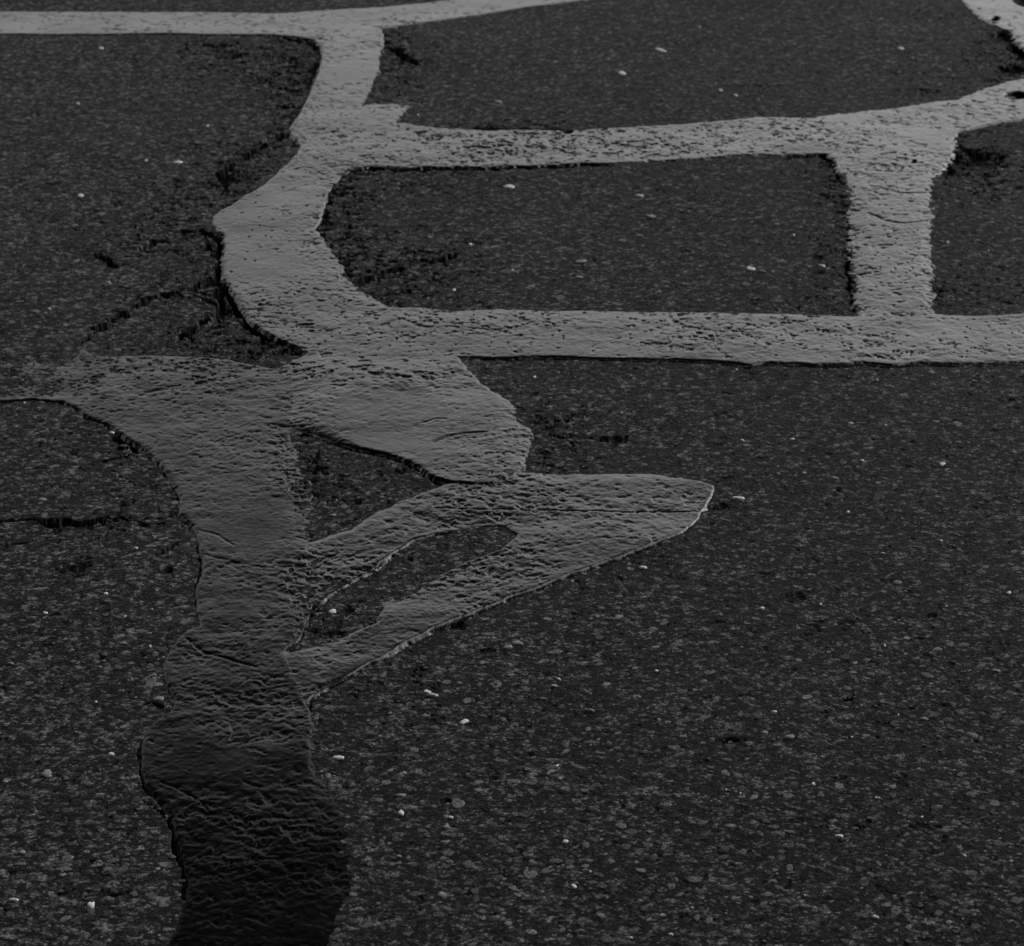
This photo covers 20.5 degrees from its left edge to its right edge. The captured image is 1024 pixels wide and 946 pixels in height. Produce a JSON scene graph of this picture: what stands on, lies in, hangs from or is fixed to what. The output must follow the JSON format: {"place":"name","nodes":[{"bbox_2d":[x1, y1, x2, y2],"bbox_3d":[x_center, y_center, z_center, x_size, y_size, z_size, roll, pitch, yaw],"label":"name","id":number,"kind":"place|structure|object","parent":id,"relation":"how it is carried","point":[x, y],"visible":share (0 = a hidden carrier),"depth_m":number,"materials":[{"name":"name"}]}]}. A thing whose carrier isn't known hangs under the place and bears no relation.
{"place":"outdoors","nodes":[
{"label":"outdoors","id":0,"kind":"place"},
{"bbox_2d":[0,0,1023,945],"bbox_3d":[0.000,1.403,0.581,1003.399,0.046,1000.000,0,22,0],"label":"road","id":1,"kind":"structure","parent":0,"point":[190,206],"depth_m":3.84,"materials":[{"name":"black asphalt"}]},
{"bbox_2d":[8,898,18,901],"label":"stone chip","id":2,"kind":"object","parent":1,"relation":"on","point":[13,899],"visible":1,"depth_m":2.87,"materials":[{"name":"grey stone"}]},
{"bbox_2d":[39,769,51,777],"bbox_3d":[-0.513,0.332,3.121,0.016,0.004,0.016,16,27,33],"label":"stone chip","id":3,"kind":"object","parent":1,"relation":"on","point":[46,773],"visible":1,"depth_m":3.12,"materials":[{"name":"grey stone"}]},
{"bbox_2d":[87,902,93,908],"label":"stone chip","id":4,"kind":"object","parent":1,"relation":"on","point":[90,905],"visible":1,"depth_m":2.86,"materials":[{"name":"grey stone"}]},
{"bbox_2d":[153,696,163,700],"bbox_3d":[-0.411,0.263,3.286,0.013,0.004,0.010,0,22,0],"label":"stone chip","id":5,"kind":"object","parent":1,"relation":"on","point":[160,698],"visible":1,"depth_m":3.28,"materials":[{"name":"grey stone"}]},
{"bbox_2d":[0,349,352,945],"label":"tar seam","id":6,"kind":"object","parent":1,"relation":"on","point":[233,784],"visible":1,"depth_m":3.37,"materials":[{"name":"grey asphalt"}]},
{"bbox_2d":[0,0,587,40],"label":"tar seam","id":7,"kind":"object","parent":1,"relation":"on","point":[297,25],"visible":1,"depth_m":6.39,"materials":[{"name":"grey asphalt"}]},
{"bbox_2d":[328,609,335,613],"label":"stone chip","id":8,"kind":"object","parent":1,"relation":"on","point":[331,611],"visible":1,"depth_m":3.50,"materials":[{"name":"white stone"}]},
{"bbox_2d":[332,755,343,759],"bbox_3d":[-0.194,0.318,3.153,0.014,0.004,0.008,0,22,0],"label":"stone chip","id":9,"kind":"object","parent":1,"relation":"on","point":[339,757],"visible":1,"depth_m":3.15,"materials":[{"name":"grey stone"}]},
{"bbox_2d":[394,793,405,796],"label":"stone chip","id":10,"kind":"object","parent":1,"relation":"on","point":[399,795],"visible":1,"depth_m":3.07,"materials":[{"name":"grey stone"}]},
{"bbox_2d":[273,349,534,484],"bbox_3d":[-0.164,-0.086,4.125,0.350,0.011,0.610,-9,24,-21],"label":"tar seam","id":11,"kind":"object","parent":1,"relation":"on","point":[447,419],"visible":1,"depth_m":4.12,"materials":[{"name":"grey asphalt"}]},
{"bbox_2d":[427,693,437,696],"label":"stone chip","id":12,"kind":"object","parent":1,"relation":"on","point":[432,695],"visible":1,"depth_m":3.29,"materials":[{"name":"grey stone"}]},
{"bbox_2d":[459,719,468,724],"bbox_3d":[-0.055,0.285,3.233,0.010,0.003,0.013,0,22,0],"label":"stone chip","id":13,"kind":"object","parent":1,"relation":"on","point":[463,722],"visible":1,"depth_m":3.23,"materials":[{"name":"grey stone"}]},
{"bbox_2d":[273,472,713,704],"bbox_3d":[-0.087,0.108,3.658,0.356,0.010,0.858,20,30,40],"label":"tar seam","id":14,"kind":"object","parent":1,"relation":"on","point":[564,527],"visible":1,"depth_m":3.70,"materials":[{"name":"grey asphalt"}]},
{"bbox_2d":[503,645,512,648],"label":"stone chip","id":15,"kind":"object","parent":1,"relation":"on","point":[508,647],"visible":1,"depth_m":3.41,"materials":[{"name":"grey stone"}]},
{"bbox_2d":[503,184,514,188],"bbox_3d":[-0.005,-0.524,5.184,0.020,0.004,0.022,-15,27,-31],"label":"stone chip","id":16,"kind":"object","parent":1,"relation":"on","point":[509,186],"visible":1,"depth_m":5.18,"materials":[{"name":"grey stone"}]},
{"bbox_2d":[511,640,522,644],"bbox_3d":[0.006,0.206,3.423,0.016,0.004,0.012,0,22,0],"label":"stone chip","id":17,"kind":"object","parent":1,"relation":"on","point":[517,642],"visible":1,"depth_m":3.42,"materials":[{"name":"grey stone"}]},
{"bbox_2d":[575,259,585,263],"bbox_3d":[0.117,-0.358,4.785,0.020,0.004,0.016,0,22,0],"label":"stone chip","id":18,"kind":"object","parent":1,"relation":"on","point":[579,261],"visible":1,"depth_m":4.78,"materials":[{"name":"grey stone"}]},
{"bbox_2d":[212,17,1023,367],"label":"tar seam","id":19,"kind":"object","parent":1,"relation":"on","point":[292,287],"visible":1,"depth_m":4.51,"materials":[{"name":"grey asphalt"}]},
{"bbox_2d":[646,214,655,218],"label":"stone chip","id":20,"kind":"object","parent":1,"relation":"on","point":[650,216],"visible":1,"depth_m":5.01,"materials":[{"name":"grey stone"}]},
{"bbox_2d":[347,79,1023,172],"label":"tar seam","id":21,"kind":"object","parent":1,"relation":"on","point":[410,149],"visible":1,"depth_m":5.48,"materials":[{"name":"grey asphalt"}]},
{"bbox_2d":[732,496,744,499],"bbox_3d":[0.307,0.035,3.836,0.018,0.004,0.011,0,22,0],"label":"stone chip","id":22,"kind":"object","parent":1,"relation":"on","point":[738,497],"visible":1,"depth_m":3.83,"materials":[{"name":"grey stone"}]},
{"bbox_2d":[746,266,754,270],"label":"stone chip","id":23,"kind":"object","parent":1,"relation":"on","point":[748,268],"visible":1,"depth_m":4.75,"materials":[{"name":"grey stone"}]},
{"bbox_2d":[782,735,794,738],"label":"stone chip","id":24,"kind":"object","parent":1,"relation":"on","point":[788,736],"visible":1,"depth_m":3.19,"materials":[{"name":"grey stone"}]},
{"bbox_2d":[817,126,958,328],"bbox_3d":[0.636,-0.455,5.022,0.280,0.015,1.218,4,23,9],"label":"tar seam","id":25,"kind":"object","parent":1,"relation":"on","point":[890,183],"visible":1,"depth_m":5.03,"materials":[{"name":"grey asphalt"}]},
{"bbox_2d":[963,0,1023,50],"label":"tar seam","id":26,"kind":"object","parent":1,"relation":"on","point":[1008,15],"visible":1,"depth_m":6.42,"materials":[{"name":"grey asphalt"}]}
]}

